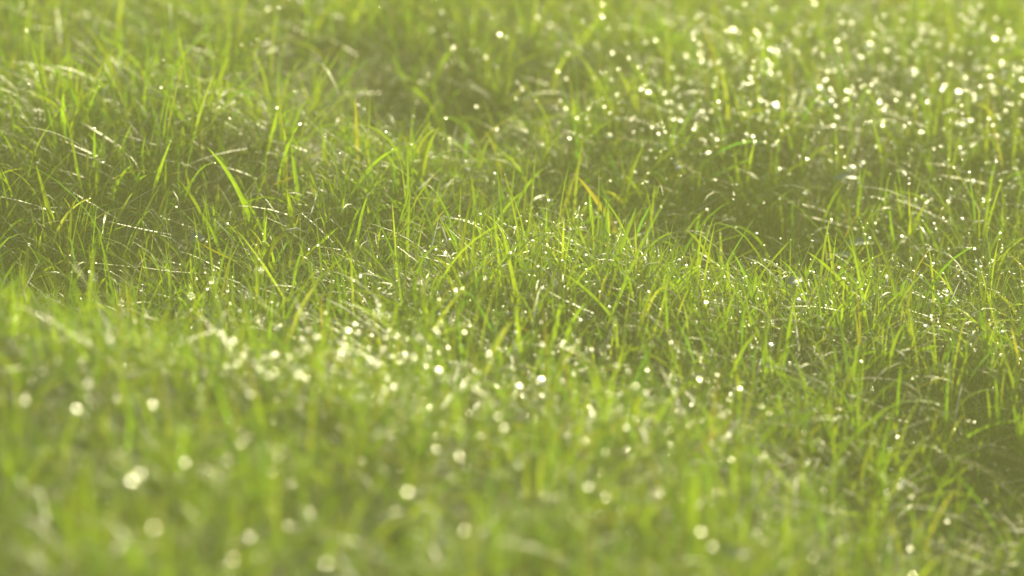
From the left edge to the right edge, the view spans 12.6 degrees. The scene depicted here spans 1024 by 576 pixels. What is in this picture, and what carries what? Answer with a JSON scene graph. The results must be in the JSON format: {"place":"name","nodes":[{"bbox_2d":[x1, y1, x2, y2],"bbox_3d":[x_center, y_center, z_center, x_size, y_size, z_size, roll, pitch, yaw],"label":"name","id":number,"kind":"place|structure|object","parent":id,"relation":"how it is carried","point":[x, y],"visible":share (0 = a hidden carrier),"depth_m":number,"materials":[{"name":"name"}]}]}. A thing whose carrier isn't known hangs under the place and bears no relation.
{"place":"outdoors","nodes":[
{"label":"outdoors","id":0,"kind":"place"},
{"bbox_2d":[0,0,1023,575],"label":"ground","id":1,"kind":"structure","parent":0,"point":[388,100],"depth_m":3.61,"materials":[{"name":"green plant"}]},
{"bbox_2d":[9,98,19,155],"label":"grass blade","id":2,"kind":"object","parent":1,"relation":"on","point":[14,130],"depth_m":3.65,"materials":[{"name":"green plant"}]},
{"bbox_2d":[25,252,28,292],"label":"grass blade","id":3,"kind":"object","parent":1,"relation":"on","point":[27,267],"depth_m":3.46,"materials":[{"name":"green plant"}]},
{"bbox_2d":[49,199,87,258],"bbox_3d":[-0.337,-0.043,3.533,0.036,0.054,0.004,0,18,0],"label":"grass blade","id":4,"kind":"object","parent":1,"relation":"on","point":[60,224],"depth_m":3.53,"materials":[{"name":"green plant"}]},
{"bbox_2d":[93,130,95,176],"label":"grass blade","id":5,"kind":"object","parent":1,"relation":"on","point":[94,149],"depth_m":3.61,"materials":[{"name":"green plant"}]},
{"bbox_2d":[109,165,131,211],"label":"grass blade","id":6,"kind":"object","parent":1,"relation":"on","point":[116,186],"depth_m":3.59,"materials":[{"name":"green plant"}]},
{"bbox_2d":[113,193,132,237],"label":"grass blade","id":7,"kind":"object","parent":1,"relation":"on","point":[119,215],"depth_m":3.56,"materials":[{"name":"green plant"}]},
{"bbox_2d":[169,251,171,326],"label":"grass blade","id":8,"kind":"object","parent":1,"relation":"on","point":[170,301],"depth_m":3.39,"materials":[{"name":"green plant"}]},
{"bbox_2d":[162,89,188,140],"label":"grass blade","id":9,"kind":"object","parent":1,"relation":"on","point":[179,114],"depth_m":3.68,"materials":[{"name":"green plant"}]},
{"bbox_2d":[187,291,205,324],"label":"grass blade","id":10,"kind":"object","parent":1,"relation":"on","point":[198,300],"depth_m":3.41,"materials":[{"name":"green plant"}]},
{"bbox_2d":[190,232,204,241],"bbox_3d":[-0.238,-0.038,3.509,0.012,0.002,0.009,-6,58,-19],"label":"fallen leaf","id":11,"kind":"object","parent":1,"relation":"on","point":[201,237],"visible":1,"depth_m":3.51,"materials":[{"name":"plant"}]},
{"bbox_2d":[206,79,214,116],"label":"grass blade","id":12,"kind":"object","parent":1,"relation":"on","point":[210,97],"depth_m":3.71,"materials":[{"name":"green plant"}]},
{"bbox_2d":[202,214,224,270],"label":"grass blade","id":13,"kind":"object","parent":1,"relation":"on","point":[214,237],"depth_m":3.52,"materials":[{"name":"green plant"}]},
{"bbox_2d":[212,240,228,314],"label":"grass blade","id":14,"kind":"object","parent":1,"relation":"on","point":[219,274],"depth_m":3.44,"materials":[{"name":"green plant"}]},
{"bbox_2d":[206,146,256,239],"bbox_3d":[-0.214,-0.070,3.552,0.039,0.081,0.004,0,18,0],"label":"grass blade","id":15,"kind":"object","parent":1,"relation":"on","point":[237,189],"depth_m":3.55,"materials":[{"name":"green plant"}]},
{"bbox_2d":[236,191,263,235],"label":"grass blade","id":16,"kind":"object","parent":1,"relation":"on","point":[252,209],"depth_m":3.55,"materials":[{"name":"green plant"}]},
{"bbox_2d":[263,110,276,163],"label":"grass blade","id":17,"kind":"object","parent":1,"relation":"on","point":[271,134],"depth_m":3.66,"materials":[{"name":"green plant"}]},
{"bbox_2d":[277,127,297,191],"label":"grass blade","id":18,"kind":"object","parent":1,"relation":"on","point":[284,159],"depth_m":3.62,"materials":[{"name":"green plant"}]},
{"bbox_2d":[287,191,297,240],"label":"grass blade","id":19,"kind":"object","parent":1,"relation":"on","point":[290,208],"depth_m":3.55,"materials":[{"name":"green plant"}]},
{"bbox_2d":[291,145,300,210],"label":"grass blade","id":20,"kind":"object","parent":1,"relation":"on","point":[297,189],"depth_m":3.59,"materials":[{"name":"green plant"}]},
{"bbox_2d":[285,284,316,348],"bbox_3d":[-0.153,0.028,3.332,0.029,0.071,0.005,0,18,0],"label":"grass blade","id":21,"kind":"object","parent":1,"relation":"on","point":[298,311],"depth_m":3.33,"materials":[{"name":"green plant"}]},
{"bbox_2d":[352,197,366,264],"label":"grass blade","id":22,"kind":"object","parent":1,"relation":"on","point":[358,228],"depth_m":3.52,"materials":[{"name":"green plant"}]},
{"bbox_2d":[349,147,400,206],"bbox_3d":[-0.107,-0.085,3.607,0.044,0.053,0.004,0,18,0],"label":"grass blade","id":23,"kind":"object","parent":1,"relation":"on","point":[377,160],"depth_m":3.60,"materials":[{"name":"green plant"}]},
{"bbox_2d":[400,492,436,525],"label":"grass blade","id":24,"kind":"object","parent":1,"relation":"on","point":[418,495],"depth_m":2.93,"materials":[{"name":"green plant"}]},
{"bbox_2d":[411,167,431,209],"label":"grass blade","id":25,"kind":"object","parent":1,"relation":"on","point":[426,190],"depth_m":3.64,"materials":[{"name":"green plant"}]},
{"bbox_2d":[411,87,444,134],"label":"grass blade","id":26,"kind":"object","parent":1,"relation":"on","point":[428,103],"depth_m":3.85,"materials":[{"name":"green plant"}]},
{"bbox_2d":[431,50,451,89],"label":"grass blade","id":27,"kind":"object","parent":1,"relation":"on","point":[439,69],"depth_m":3.90,"materials":[{"name":"green plant"}]},
{"bbox_2d":[446,273,459,303],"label":"grass blade","id":28,"kind":"object","parent":1,"relation":"on","point":[448,276],"depth_m":3.42,"materials":[{"name":"green plant"}]},
{"bbox_2d":[480,216,483,252],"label":"grass blade","id":29,"kind":"object","parent":1,"relation":"on","point":[480,230],"depth_m":3.56,"materials":[{"name":"green plant"}]},
{"bbox_2d":[474,252,491,276],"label":"grass blade","id":30,"kind":"object","parent":1,"relation":"on","point":[482,264],"depth_m":3.45,"materials":[{"name":"green plant"}]},
{"bbox_2d":[68,48,923,336],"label":"dew beads","id":31,"kind":"object","parent":1,"relation":"on","point":[452,49],"visible":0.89,"depth_m":3.56,"materials":[{"name":"liquid"}]},
{"bbox_2d":[483,320,511,383],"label":"grass blade","id":32,"kind":"object","parent":1,"relation":"on","point":[504,330],"depth_m":3.25,"materials":[{"name":"green plant"}]},
{"bbox_2d":[490,193,520,234],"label":"grass blade","id":33,"kind":"object","parent":1,"relation":"on","point":[499,217],"depth_m":3.59,"materials":[{"name":"green plant"}]},
{"bbox_2d":[0,0,1023,575],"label":"dry stems","id":34,"kind":"object","parent":1,"relation":"on","point":[106,318],"visible":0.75,"depth_m":3.41,"materials":[{"name":"plant"}]},
{"bbox_2d":[72,407,79,412],"bbox_3d":[-0.274,0.077,2.910,0.005,0.002,0.005,-5,44,-46],"label":"dew drop","id":35,"kind":"object","parent":34,"relation":"on","point":[75,410],"visible":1,"depth_m":2.91,"materials":[{"name":"liquid"}]},
{"bbox_2d":[6,0,1023,575],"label":"dew","id":36,"kind":"object","parent":1,"relation":"on","point":[608,136],"visible":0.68,"depth_m":3.70,"materials":[{"name":"liquid"}]},
{"bbox_2d":[516,306,523,369],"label":"grass blade","id":37,"kind":"object","parent":1,"relation":"on","point":[519,342],"depth_m":3.30,"materials":[{"name":"green plant"}]},
{"bbox_2d":[547,303,559,354],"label":"grass blade","id":38,"kind":"object","parent":1,"relation":"on","point":[557,323],"depth_m":3.35,"materials":[{"name":"green plant"}]},
{"bbox_2d":[562,205,574,231],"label":"grass blade","id":39,"kind":"object","parent":1,"relation":"on","point":[569,216],"depth_m":3.62,"materials":[{"name":"green plant"}]},
{"bbox_2d":[560,302,585,350],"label":"grass blade","id":40,"kind":"object","parent":1,"relation":"on","point":[571,324],"depth_m":3.35,"materials":[{"name":"green plant"}]},
{"bbox_2d":[589,192,596,252],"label":"grass blade","id":41,"kind":"object","parent":1,"relation":"on","point":[590,209],"depth_m":3.59,"materials":[{"name":"green plant"}]},
{"bbox_2d":[603,202,663,337],"bbox_3d":[0.089,-0.014,3.382,0.048,0.116,0.004,0,18,0],"label":"grass blade","id":42,"kind":"object","parent":1,"relation":"on","point":[624,283],"depth_m":3.38,"materials":[{"name":"green plant"}]},
{"bbox_2d":[635,232,672,271],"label":"grass blade","id":43,"kind":"object","parent":1,"relation":"on","point":[650,245],"depth_m":3.49,"materials":[{"name":"green plant"}]},
{"bbox_2d":[646,271,668,350],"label":"grass blade","id":44,"kind":"object","parent":1,"relation":"on","point":[660,312],"depth_m":3.37,"materials":[{"name":"green plant"}]},
{"bbox_2d":[677,211,704,255],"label":"grass blade","id":45,"kind":"object","parent":1,"relation":"on","point":[683,238],"depth_m":3.64,"materials":[{"name":"green plant"}]},
{"bbox_2d":[719,232,722,266],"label":"grass blade","id":46,"kind":"object","parent":1,"relation":"on","point":[720,246],"depth_m":3.60,"materials":[{"name":"green plant"}]},
{"bbox_2d":[721,544,749,558],"bbox_3d":[0.141,0.166,2.913,0.020,0.006,0.011,-5,19,-14],"label":"fallen leaf","id":47,"kind":"object","parent":1,"relation":"on","point":[739,554],"visible":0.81,"depth_m":2.91,"materials":[{"name":"green plant"}]},
{"bbox_2d":[728,283,769,360],"bbox_3d":[0.174,0.027,3.400,0.035,0.069,0.005,0,18,0],"label":"grass blade","id":48,"kind":"object","parent":1,"relation":"on","point":[753,320],"depth_m":3.40,"materials":[{"name":"green plant"}]},
{"bbox_2d":[753,275,756,311],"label":"grass blade","id":49,"kind":"object","parent":1,"relation":"on","point":[755,292],"depth_m":3.47,"materials":[{"name":"green plant"}]},
{"bbox_2d":[739,227,772,284],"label":"grass blade","id":50,"kind":"object","parent":1,"relation":"on","point":[764,248],"depth_m":3.64,"materials":[{"name":"green plant"}]},
{"bbox_2d":[786,276,801,284],"bbox_3d":[0.212,-0.005,3.483,0.016,0.003,0.008,-15,49,-38],"label":"fallen leaf","id":51,"kind":"object","parent":1,"relation":"on","point":[791,280],"visible":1,"depth_m":3.48,"materials":[{"name":"plant"}]},
{"bbox_2d":[827,231,836,321],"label":"grass blade","id":52,"kind":"object","parent":1,"relation":"on","point":[833,272],"depth_m":3.48,"materials":[{"name":"green plant"}]},
{"bbox_2d":[808,252,860,307],"bbox_3d":[0.247,0.001,3.492,0.052,0.062,0.004,0,18,0],"label":"grass blade","id":53,"kind":"object","parent":1,"relation":"on","point":[829,269],"depth_m":3.49,"materials":[{"name":"green plant"}]},
{"bbox_2d":[835,251,853,257],"bbox_3d":[0.260,-0.026,3.623,0.018,0.003,0.007,10,41,28],"label":"fallen leaf","id":54,"kind":"object","parent":1,"relation":"on","point":[845,253],"visible":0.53,"depth_m":3.62,"materials":[{"name":"plant"}]},
{"bbox_2d":[833,172,858,178],"bbox_3d":[0.267,-0.089,3.700,0.022,0.004,0.008,-1,37,-5],"label":"fallen leaf","id":55,"kind":"object","parent":1,"relation":"on","point":[843,175],"visible":0.98,"depth_m":3.70,"materials":[{"name":"plant"}]},
{"bbox_2d":[850,343,857,403],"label":"grass blade","id":56,"kind":"object","parent":1,"relation":"on","point":[854,369],"depth_m":3.36,"materials":[{"name":"green plant"}]},
{"bbox_2d":[846,237,874,245],"bbox_3d":[0.273,-0.035,3.630,0.024,0.004,0.009,-3,40,-9],"label":"fallen leaf","id":57,"kind":"object","parent":1,"relation":"on","point":[860,240],"visible":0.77,"depth_m":3.63,"materials":[{"name":"grey plant"}]},
{"bbox_2d":[889,211,898,265],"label":"grass blade","id":58,"kind":"object","parent":1,"relation":"on","point":[892,237],"depth_m":3.63,"materials":[{"name":"green plant"}]},
{"bbox_2d":[919,217,945,277],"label":"grass blade","id":59,"kind":"object","parent":1,"relation":"on","point":[933,238],"depth_m":3.59,"materials":[{"name":"green plant"}]},
{"bbox_2d":[924,493,953,557],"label":"grass blade","id":60,"kind":"object","parent":1,"relation":"on","point":[939,512],"depth_m":3.16,"materials":[{"name":"green plant"}]},
{"bbox_2d":[946,421,1014,456],"bbox_3d":[0.337,0.110,3.332,0.055,0.033,0.004,0,18,0],"label":"grass blade","id":61,"kind":"object","parent":1,"relation":"on","point":[975,431],"depth_m":3.33,"materials":[{"name":"green plant"}]}
]}

